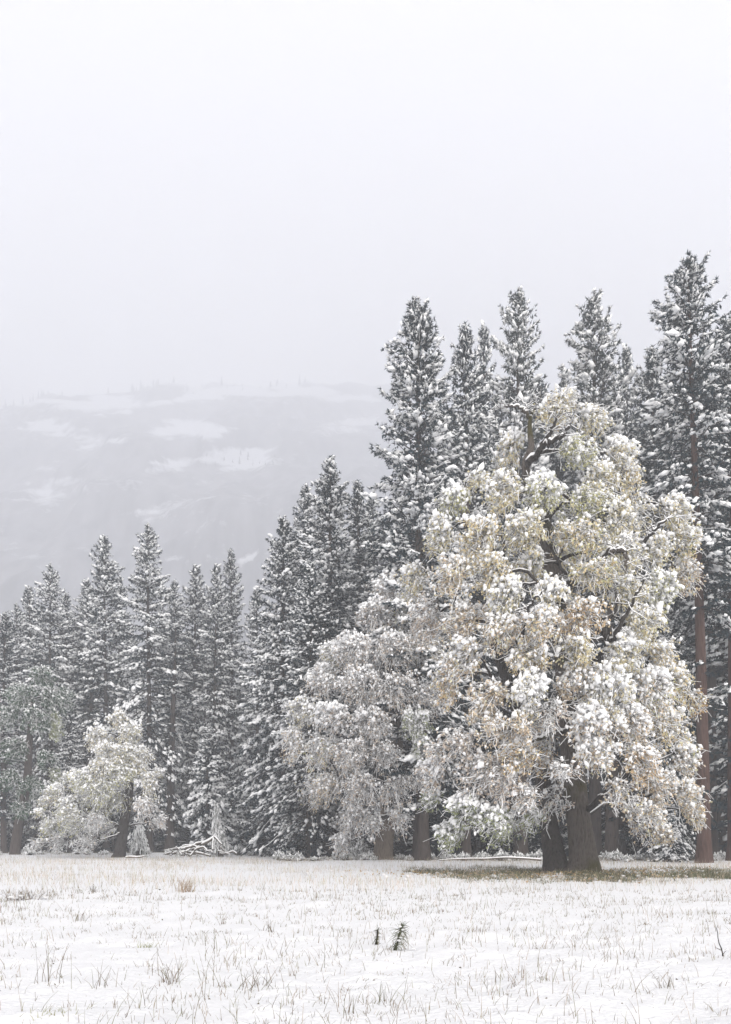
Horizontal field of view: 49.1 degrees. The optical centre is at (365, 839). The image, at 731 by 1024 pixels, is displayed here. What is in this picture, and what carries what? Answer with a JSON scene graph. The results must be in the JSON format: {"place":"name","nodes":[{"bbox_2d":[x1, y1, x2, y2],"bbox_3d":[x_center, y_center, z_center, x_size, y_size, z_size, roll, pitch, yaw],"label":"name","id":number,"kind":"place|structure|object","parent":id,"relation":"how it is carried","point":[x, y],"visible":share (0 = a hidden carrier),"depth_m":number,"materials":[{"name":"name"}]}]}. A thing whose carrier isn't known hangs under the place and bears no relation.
{"place":"outdoors","nodes":[
{"label":"outdoors","id":0,"kind":"place"},
{"bbox_2d":[0,380,721,838],"bbox_3d":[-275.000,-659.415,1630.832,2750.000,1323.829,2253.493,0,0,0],"label":"mountain","id":1,"kind":"structure","parent":0,"point":[84,472],"depth_m":1147.92,"materials":[{"name":"stone"}]},
{"bbox_2d":[0,843,730,1023],"bbox_3d":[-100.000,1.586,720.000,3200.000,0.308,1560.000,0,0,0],"label":"ground","id":2,"kind":"structure","parent":0,"point":[88,951],"depth_m":11.86,"materials":[{"name":"white snow"}]},
{"bbox_2d":[0,612,30,852],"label":"pine tree","id":3,"kind":"object","parent":2,"relation":"on","point":[10,655],"visible":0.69,"depth_m":91.80,"materials":[{"name":"grey plant"}]},
{"bbox_2d":[0,602,47,840],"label":"fir tree","id":4,"kind":"object","parent":2,"relation":"on","point":[18,614],"visible":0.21,"depth_m":111.57,"materials":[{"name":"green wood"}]},
{"bbox_2d":[5,585,48,844],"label":"fir tree","id":5,"kind":"object","parent":2,"relation":"on","point":[29,614],"visible":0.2,"depth_m":115.36,"materials":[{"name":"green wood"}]},
{"bbox_2d":[1,886,53,901],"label":"grass tuft","id":6,"kind":"object","parent":2,"relation":"on","point":[23,895],"visible":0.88,"depth_m":21.13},
{"bbox_2d":[16,661,60,851],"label":"pine tree","id":7,"kind":"object","parent":2,"relation":"on","point":[38,819],"visible":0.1,"depth_m":107.58,"materials":[{"name":"grey plant"}]},
{"bbox_2d":[0,664,77,854],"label":"oak tree","id":8,"kind":"object","parent":2,"relation":"on","point":[22,694],"visible":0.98,"depth_m":83.29,"materials":[{"name":"grey plant"}]},
{"bbox_2d":[6,563,90,849],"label":"fir tree","id":9,"kind":"object","parent":2,"relation":"on","point":[47,593],"visible":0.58,"depth_m":103.27,"materials":[{"name":"plant"}]},
{"bbox_2d":[34,943,68,983],"bbox_3d":[-3.321,1.345,8.766,0.329,0.457,0.475,0,0,30],"label":"grass tuft","id":10,"kind":"object","parent":2,"relation":"on","point":[48,967],"visible":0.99,"depth_m":8.66,"materials":[{"name":"grey plant"}]},
{"bbox_2d":[26,811,82,851],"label":"young fir","id":11,"kind":"object","parent":2,"relation":"on","point":[51,839],"visible":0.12,"depth_m":103.26,"materials":[{"name":"grey plant"}]},
{"bbox_2d":[41,592,85,815],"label":"fir tree","id":12,"kind":"object","parent":2,"relation":"on","point":[66,598],"visible":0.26,"depth_m":109.84,"materials":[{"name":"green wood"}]},
{"bbox_2d":[43,684,94,852],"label":"young fir","id":13,"kind":"object","parent":2,"relation":"on","point":[70,737],"visible":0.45,"depth_m":99.62,"materials":[{"name":"plant"}]},
{"bbox_2d":[59,577,110,829],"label":"fir tree","id":14,"kind":"object","parent":2,"relation":"on","point":[83,604],"visible":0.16,"depth_m":111.27,"materials":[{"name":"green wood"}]},
{"bbox_2d":[65,650,111,852],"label":"pine tree","id":15,"kind":"object","parent":2,"relation":"on","point":[90,704],"visible":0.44,"depth_m":103.71,"materials":[{"name":"grey plant"}]},
{"bbox_2d":[25,705,168,857],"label":"oak tree","id":16,"kind":"object","parent":2,"relation":"on","point":[109,759],"visible":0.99,"depth_m":70.38,"materials":[{"name":"white plant"}]},
{"bbox_2d":[59,534,142,852],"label":"fir tree","id":17,"kind":"object","parent":2,"relation":"on","point":[104,591],"visible":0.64,"depth_m":103.33,"materials":[{"name":"grey plant"}]},
{"bbox_2d":[94,778,132,852],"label":"young fir","id":18,"kind":"object","parent":2,"relation":"on","point":[112,846],"visible":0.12,"depth_m":105.15,"materials":[{"name":"grey plant"}]},
{"bbox_2d":[101,574,136,817],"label":"pine tree","id":19,"kind":"object","parent":2,"relation":"on","point":[121,591],"visible":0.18,"depth_m":117.70,"materials":[{"name":"grey plant"}]},
{"bbox_2d":[109,618,158,826],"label":"fir tree","id":20,"kind":"object","parent":2,"relation":"on","point":[131,628],"visible":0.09,"depth_m":129.82,"materials":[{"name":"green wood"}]},
{"bbox_2d":[127,817,148,856],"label":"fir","id":21,"kind":"object","parent":2,"relation":"on","point":[138,845],"visible":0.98,"depth_m":77.27,"materials":[{"name":"white wood"}]},
{"bbox_2d":[98,522,198,851],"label":"fir tree","id":22,"kind":"object","parent":2,"relation":"on","point":[143,557],"visible":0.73,"depth_m":99.18,"materials":[{"name":"grey plant"}]},
{"bbox_2d":[132,620,187,824],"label":"fir tree","id":23,"kind":"object","parent":2,"relation":"on","point":[156,663],"visible":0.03,"depth_m":126.67,"materials":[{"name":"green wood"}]},
{"bbox_2d":[154,821,188,851],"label":"young fir","id":24,"kind":"object","parent":2,"relation":"on","point":[161,844],"visible":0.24,"depth_m":103.41,"materials":[{"name":"grey plant"}]},
{"bbox_2d":[143,623,202,851],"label":"pine tree","id":25,"kind":"object","parent":2,"relation":"on","point":[169,843],"visible":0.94,"depth_m":98.56,"materials":[{"name":"grey plant"}]},
{"bbox_2d":[152,579,200,842],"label":"fir tree","id":26,"kind":"object","parent":2,"relation":"on","point":[175,609],"visible":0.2,"depth_m":113.75,"materials":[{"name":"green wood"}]},
{"bbox_2d":[173,873,202,892],"bbox_3d":[-5.488,1.327,24.684,1.037,0.624,1.302,0,0,0],"label":"grass tuft","id":27,"kind":"object","parent":2,"relation":"on","point":[189,886],"visible":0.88,"depth_m":24.59,"materials":[{"name":"beige plant"}]},
{"bbox_2d":[156,564,230,840],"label":"fir tree","id":28,"kind":"object","parent":2,"relation":"on","point":[195,602],"visible":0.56,"depth_m":105.45,"materials":[{"name":"grey plant"}]},
{"bbox_2d":[164,835,236,856],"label":"brush pile","id":29,"kind":"object","parent":2,"relation":"on","point":[193,848],"visible":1,"depth_m":74.85,"materials":[{"name":"white wood"}]},
{"bbox_2d":[180,621,237,806],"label":"fir tree","id":30,"kind":"object","parent":2,"relation":"on","point":[205,716],"visible":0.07,"depth_m":129.75,"materials":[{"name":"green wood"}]},
{"bbox_2d":[182,723,241,853],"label":"young fir","id":31,"kind":"object","parent":2,"relation":"on","point":[204,765],"visible":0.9,"depth_m":89.65,"materials":[{"name":"green wood"}]},
{"bbox_2d":[181,563,247,822],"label":"fir tree","id":32,"kind":"object","parent":2,"relation":"on","point":[216,599],"visible":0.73,"depth_m":102.67,"materials":[{"name":"grey plant"}]},
{"bbox_2d":[211,802,220,854],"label":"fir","id":33,"kind":"object","parent":2,"relation":"on","point":[216,821],"visible":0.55,"depth_m":82.40,"materials":[{"name":"white wood"}]},
{"bbox_2d":[209,824,232,855],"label":"shrub","id":34,"kind":"object","parent":2,"relation":"on","point":[220,834],"visible":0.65,"depth_m":77.25,"materials":[{"name":"white wood"}]},
{"bbox_2d":[210,770,252,853],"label":"young fir","id":35,"kind":"object","parent":2,"relation":"on","point":[230,783],"visible":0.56,"depth_m":91.59,"materials":[{"name":"grey wood"}]},
{"bbox_2d":[216,548,254,848],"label":"pine tree","id":36,"kind":"object","parent":2,"relation":"on","point":[229,569],"visible":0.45,"depth_m":107.65,"materials":[{"name":"grey plant"}]},
{"bbox_2d":[228,679,262,826],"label":"fir tree","id":37,"kind":"object","parent":2,"relation":"on","point":[244,735],"visible":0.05,"depth_m":127.70,"materials":[{"name":"plant"}]},
{"bbox_2d":[224,963,277,992],"bbox_3d":[-1.241,1.447,8.494,0.616,0.333,0.698,0,0,0],"label":"grass tuft","id":38,"kind":"object","parent":2,"relation":"on","point":[256,980],"visible":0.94,"depth_m":8.51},
{"bbox_2d":[229,587,275,830],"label":"fir tree","id":39,"kind":"object","parent":2,"relation":"on","point":[256,670],"visible":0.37,"depth_m":103.25,"materials":[{"name":"plant"}]},
{"bbox_2d":[236,788,276,855],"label":"young fir","id":40,"kind":"object","parent":2,"relation":"on","point":[259,844],"visible":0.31,"depth_m":83.83,"materials":[{"name":"plant"}]},
{"bbox_2d":[239,763,278,850],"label":"young fir","id":41,"kind":"object","parent":2,"relation":"on","point":[245,844],"visible":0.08,"depth_m":91.63,"materials":[{"name":"grey plant"}]},
{"bbox_2d":[249,629,280,806],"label":"fir tree","id":42,"kind":"object","parent":2,"relation":"on","point":[268,645],"visible":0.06,"depth_m":119.72,"materials":[{"name":"plant"}]},
{"bbox_2d":[226,515,342,856],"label":"fir tree","id":43,"kind":"object","parent":2,"relation":"on","point":[285,577],"visible":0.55,"depth_m":76.21,"materials":[{"name":"plant"}]},
{"bbox_2d":[270,784,306,855],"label":"young fir","id":44,"kind":"object","parent":2,"relation":"on","point":[292,816],"visible":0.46,"depth_m":70.50,"materials":[{"name":"grey plant"}]},
{"bbox_2d":[273,483,326,820],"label":"pine tree","id":45,"kind":"object","parent":2,"relation":"on","point":[305,503],"visible":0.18,"depth_m":85.60,"materials":[{"name":"grey plant"}]},
{"bbox_2d":[249,560,365,858],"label":"fir tree","id":46,"kind":"object","parent":2,"relation":"on","point":[306,601],"visible":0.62,"depth_m":69.34,"materials":[{"name":"grey plant"}]},
{"bbox_2d":[265,454,386,856],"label":"fir tree","id":47,"kind":"object","parent":2,"relation":"on","point":[327,553],"visible":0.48,"depth_m":73.20,"materials":[{"name":"grey plant"}]},
{"bbox_2d":[296,587,358,856],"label":"pine tree","id":48,"kind":"object","parent":2,"relation":"on","point":[328,594],"visible":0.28,"depth_m":71.49,"materials":[{"name":"grey plant"}]},
{"bbox_2d":[332,828,356,856],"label":"shrub","id":49,"kind":"object","parent":2,"relation":"on","point":[353,842],"visible":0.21,"depth_m":67.15,"materials":[{"name":"grey plant"}]},
{"bbox_2d":[348,838,372,856],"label":"shrub","id":50,"kind":"object","parent":2,"relation":"on","point":[360,847],"visible":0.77,"depth_m":65.22,"materials":[{"name":"grey plant"}]},
{"bbox_2d":[333,480,388,842],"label":"pine tree","id":51,"kind":"object","parent":2,"relation":"on","point":[358,501],"visible":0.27,"depth_m":79.45,"materials":[{"name":"grey plant"}]},
{"bbox_2d":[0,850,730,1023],"bbox_3d":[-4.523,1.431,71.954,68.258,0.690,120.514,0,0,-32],"label":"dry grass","id":52,"kind":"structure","parent":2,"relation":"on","point":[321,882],"depth_m":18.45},
{"bbox_2d":[341,499,390,847],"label":"fir tree","id":53,"kind":"object","parent":2,"relation":"on","point":[371,506],"visible":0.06,"depth_m":89.78,"materials":[{"name":"grey plant"}]},
{"bbox_2d":[355,851,377,859],"bbox_3d":[0.105,1.298,62.601,1.845,0.974,1.682,0,0,0],"label":"shrub","id":54,"kind":"object","parent":2,"relation":"on","point":[368,855],"visible":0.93,"depth_m":62.41,"materials":[{"name":"white wood"}]},
{"bbox_2d":[278,566,465,859],"bbox_3d":[0.605,-9.676,63.380,13.858,23.352,13.835,0,0,12],"label":"oak tree","id":55,"kind":"object","parent":2,"relation":"on","point":[348,646],"visible":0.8,"depth_m":59.75,"materials":[{"name":"beige plant"}]},
{"bbox_2d":[375,803,412,855],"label":"young fir","id":56,"kind":"object","parent":2,"relation":"on","point":[401,850],"visible":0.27,"depth_m":81.89,"materials":[{"name":"plant"}]},
{"bbox_2d":[355,506,436,848],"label":"pine tree","id":57,"kind":"object","parent":2,"relation":"on","point":[380,560],"visible":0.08,"depth_m":87.25,"materials":[{"name":"grey plant"}]},
{"bbox_2d":[387,921,415,950],"bbox_3d":[0.481,1.413,11.230,0.354,0.552,0.345,0,0,-30],"label":"pine seedling","id":58,"kind":"object","parent":2,"relation":"on","point":[400,928],"visible":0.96,"depth_m":11.22,"materials":[{"name":"white plant"}]},
{"bbox_2d":[380,598,430,853],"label":"pine tree","id":59,"kind":"object","parent":2,"relation":"on","point":[406,746],"visible":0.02,"depth_m":83.61,"materials":[{"name":"grey plant"}]},
{"bbox_2d":[386,616,447,857],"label":"pine tree","id":60,"kind":"object","parent":2,"relation":"on","point":[414,834],"visible":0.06,"depth_m":69.70,"materials":[{"name":"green plant"}]},
{"bbox_2d":[383,449,461,832],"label":"pine tree","id":61,"kind":"object","parent":2,"relation":"on","point":[427,474],"visible":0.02,"depth_m":95.22,"materials":[{"name":"grey plant"}]},
{"bbox_2d":[358,296,489,860],"bbox_3d":[4.298,-20.088,62.339,11.863,43.944,11.608,-1,0,22],"label":"pine tree","id":62,"kind":"object","parent":2,"relation":"on","point":[417,322],"visible":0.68,"depth_m":61.21,"materials":[{"name":"green plant"}]},
{"bbox_2d":[402,803,455,856],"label":"young fir","id":63,"kind":"object","parent":2,"relation":"on","point":[430,831],"visible":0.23,"depth_m":76.69,"materials":[{"name":"plant"}]},
{"bbox_2d":[384,549,487,856],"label":"pine tree","id":64,"kind":"object","parent":2,"relation":"on","point":[439,818],"visible":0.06,"depth_m":77.08,"materials":[{"name":"grey plant"}]},
{"bbox_2d":[397,414,495,817],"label":"pine tree","id":65,"kind":"object","parent":2,"relation":"on","point":[451,427],"visible":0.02,"depth_m":99.17,"materials":[{"name":"green plant"}]},
{"bbox_2d":[428,321,509,856],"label":"pine tree","id":66,"kind":"object","parent":2,"relation":"on","point":[470,412],"visible":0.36,"depth_m":69.41,"materials":[{"name":"green plant"}]},
{"bbox_2d":[440,485,514,854],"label":"pine tree","id":67,"kind":"object","parent":2,"relation":"on","point":[476,843],"visible":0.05,"depth_m":79.51,"materials":[{"name":"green plant"}]},
{"bbox_2d":[454,319,512,829],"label":"fir tree","id":68,"kind":"object","parent":2,"relation":"on","point":[484,349],"visible":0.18,"depth_m":87.50,"materials":[{"name":"plant"}]},
{"bbox_2d":[249,865,730,883],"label":"fallen leaves","id":69,"kind":"object","parent":2,"relation":"on","point":[538,873],"visible":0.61,"depth_m":36.69,"materials":[{"name":"brown plant"}]},
{"bbox_2d":[472,802,508,854],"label":"young fir","id":70,"kind":"object","parent":2,"relation":"on","point":[494,850],"visible":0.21,"depth_m":78.43,"materials":[{"name":"plant"}]},
{"bbox_2d":[439,856,541,860],"bbox_3d":[9.091,1.356,58.354,7.386,0.338,0.471,0,0,3],"label":"fallen log","id":71,"kind":"object","parent":2,"relation":"on","point":[513,857],"visible":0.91,"depth_m":58.27,"materials":[{"name":"white wood"}]},
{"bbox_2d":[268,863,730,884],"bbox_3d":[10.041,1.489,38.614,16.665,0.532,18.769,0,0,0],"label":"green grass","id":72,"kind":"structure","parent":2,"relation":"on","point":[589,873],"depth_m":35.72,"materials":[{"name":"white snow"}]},
{"bbox_2d":[473,400,552,850],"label":"pine tree","id":73,"kind":"object","parent":2,"relation":"on","point":[500,415],"visible":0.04,"depth_m":95.23,"materials":[{"name":"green plant"}]},
{"bbox_2d":[485,499,553,856],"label":"pine tree","id":74,"kind":"object","parent":2,"relation":"on","point":[523,849],"visible":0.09,"depth_m":69.54,"materials":[{"name":"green plant"}]},
{"bbox_2d":[483,473,563,846],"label":"pine tree","id":75,"kind":"object","parent":2,"relation":"on","point":[556,743],"visible":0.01,"depth_m":82.95,"materials":[{"name":"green plant"}]},
{"bbox_2d":[474,285,576,741],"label":"pine tree","id":76,"kind":"object","parent":2,"relation":"on","point":[518,368],"visible":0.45,"depth_m":73.41,"materials":[{"name":"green plant"}]},
{"bbox_2d":[510,810,560,853],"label":"young fir","id":77,"kind":"object","parent":2,"relation":"on","point":[531,846],"visible":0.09,"depth_m":74.92,"materials":[{"name":"plant"}]},
{"bbox_2d":[508,381,577,786],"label":"pine tree","id":78,"kind":"object","parent":2,"relation":"on","point":[542,388],"visible":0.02,"depth_m":97.60,"materials":[{"name":"green plant"}]},
{"bbox_2d":[527,765,562,853],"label":"young fir","id":79,"kind":"object","parent":2,"relation":"on","point":[531,841],"visible":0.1,"depth_m":74.63,"materials":[{"name":"grey plant"}]},
{"bbox_2d":[538,800,568,855],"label":"young fir","id":80,"kind":"object","parent":2,"relation":"on","point":[563,830],"visible":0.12,"depth_m":78.35,"materials":[{"name":"plant"}]},
{"bbox_2d":[393,382,717,872],"bbox_3d":[9.275,-9.858,38.910,15.851,23.717,14.199,0,0,0],"label":"oak tree","id":81,"kind":"object","parent":2,"relation":"on","point":[586,693],"visible":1,"depth_m":35.27,"materials":[{"name":"white plant"}]},
{"bbox_2d":[511,422,606,848],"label":"pine tree","id":82,"kind":"object","parent":2,"relation":"on","point":[556,460],"visible":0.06,"depth_m":83.09,"materials":[{"name":"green plant"}]},
{"bbox_2d":[547,287,648,855],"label":"pine tree","id":83,"kind":"object","parent":2,"relation":"on","point":[594,366],"visible":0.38,"depth_m":71.52,"materials":[{"name":"green plant"}]},
{"bbox_2d":[554,469,659,854],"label":"pine tree","id":84,"kind":"object","parent":2,"relation":"on","point":[622,827],"visible":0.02,"depth_m":77.53,"materials":[{"name":"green plant"}]},
{"bbox_2d":[579,393,643,837],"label":"pine tree","id":85,"kind":"object","parent":2,"relation":"on","point":[618,415],"visible":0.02,"depth_m":91.23,"materials":[{"name":"green plant"}]},
{"bbox_2d":[575,490,648,852],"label":"pine tree","id":86,"kind":"object","parent":2,"relation":"on","point":[612,835],"visible":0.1,"depth_m":65.62,"materials":[{"name":"brown plant"}]},
{"bbox_2d":[606,848,624,860],"bbox_3d":[19.334,1.190,61.989,1.481,1.152,1.624,0,0,-31],"label":"shrub","id":87,"kind":"object","parent":2,"relation":"on","point":[614,855],"visible":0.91,"depth_m":61.77,"materials":[{"name":"white wood"}]},
{"bbox_2d":[601,769,632,852],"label":"young fir","id":88,"kind":"object","parent":2,"relation":"on","point":[602,819],"visible":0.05,"depth_m":79.38,"materials":[{"name":"grey plant"}]},
{"bbox_2d":[603,343,644,789],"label":"fir tree","id":89,"kind":"object","parent":2,"relation":"on","point":[627,361],"visible":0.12,"depth_m":89.47,"materials":[{"name":"plant"}]},
{"bbox_2d":[625,799,639,855],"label":"young fir","id":90,"kind":"object","parent":2,"relation":"on","point":[632,851],"visible":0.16,"depth_m":78.31,"materials":[{"name":"plant"}]},
{"bbox_2d":[604,424,692,852],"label":"pine tree","id":91,"kind":"object","parent":2,"relation":"on","point":[639,432],"depth_m":85.73,"materials":[{"name":"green plant"}]},
{"bbox_2d":[605,343,695,857],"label":"pine tree","id":92,"kind":"object","parent":2,"relation":"on","point":[651,379],"visible":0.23,"depth_m":69.32,"materials":[{"name":"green plant"}]},
{"bbox_2d":[635,593,696,861],"bbox_3d":[23.686,-8.128,62.138,5.486,22.678,5.693,0,0,-39],"label":"young fir","id":93,"kind":"object","parent":2,"relation":"on","point":[676,631],"visible":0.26,"depth_m":61.61,"materials":[{"name":"grey plant"}]},
{"bbox_2d":[645,795,690,861],"bbox_3d":[22.628,-0.498,59.970,3.296,5.818,2.858,0,0,12],"label":"young fir","id":94,"kind":"object","parent":2,"relation":"on","point":[665,852],"visible":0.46,"depth_m":59.52,"materials":[{"name":"green wood"}]},
{"bbox_2d":[616,483,727,854],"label":"pine tree","id":95,"kind":"object","parent":2,"relation":"on","point":[686,657],"depth_m":75.37,"materials":[{"name":"green plant"}]},
{"bbox_2d":[648,402,697,736],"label":"pine tree","id":96,"kind":"object","parent":2,"relation":"on","point":[676,423],"visible":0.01,"depth_m":92.98,"materials":[{"name":"green plant"}]},
{"bbox_2d":[627,250,730,862],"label":"pine tree","id":97,"kind":"object","parent":2,"relation":"on","point":[677,328],"visible":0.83,"depth_m":55.65,"materials":[{"name":"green plant"}]},
{"bbox_2d":[661,317,730,860],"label":"pine tree","id":98,"kind":"object","parent":2,"relation":"on","point":[726,370],"visible":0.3,"depth_m":59.82,"materials":[{"name":"green plant"}]},
{"bbox_2d":[669,349,730,828],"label":"pine tree","id":99,"kind":"object","parent":2,"relation":"on","point":[704,382],"visible":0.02,"depth_m":99.00,"materials":[{"name":"green plant"}]},
{"bbox_2d":[678,483,727,852],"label":"pine tree","id":100,"kind":"object","parent":2,"relation":"on","point":[724,776],"visible":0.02,"depth_m":73.48,"materials":[{"name":"green plant"}]},
{"bbox_2d":[680,452,729,853],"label":"pine tree","id":101,"kind":"object","parent":2,"relation":"on","point":[711,681],"visible":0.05,"depth_m":67.57,"materials":[{"name":"green plant"}]},
{"bbox_2d":[683,511,727,827],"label":"pine tree","id":102,"kind":"object","parent":2,"relation":"on","point":[719,679],"visible":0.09,"depth_m":71.56,"materials":[{"name":"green plant"}]},
{"bbox_2d":[696,397,730,850],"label":"pine tree","id":103,"kind":"object","parent":2,"relation":"on","point":[719,790],"visible":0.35,"depth_m":64.44,"materials":[{"name":"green plant"}]},
{"bbox_2d":[0,0,730,408],"label":"sky","id":104,"kind":"structure","parent":0,"point":[258,193],"materials":[{"name":"white"}]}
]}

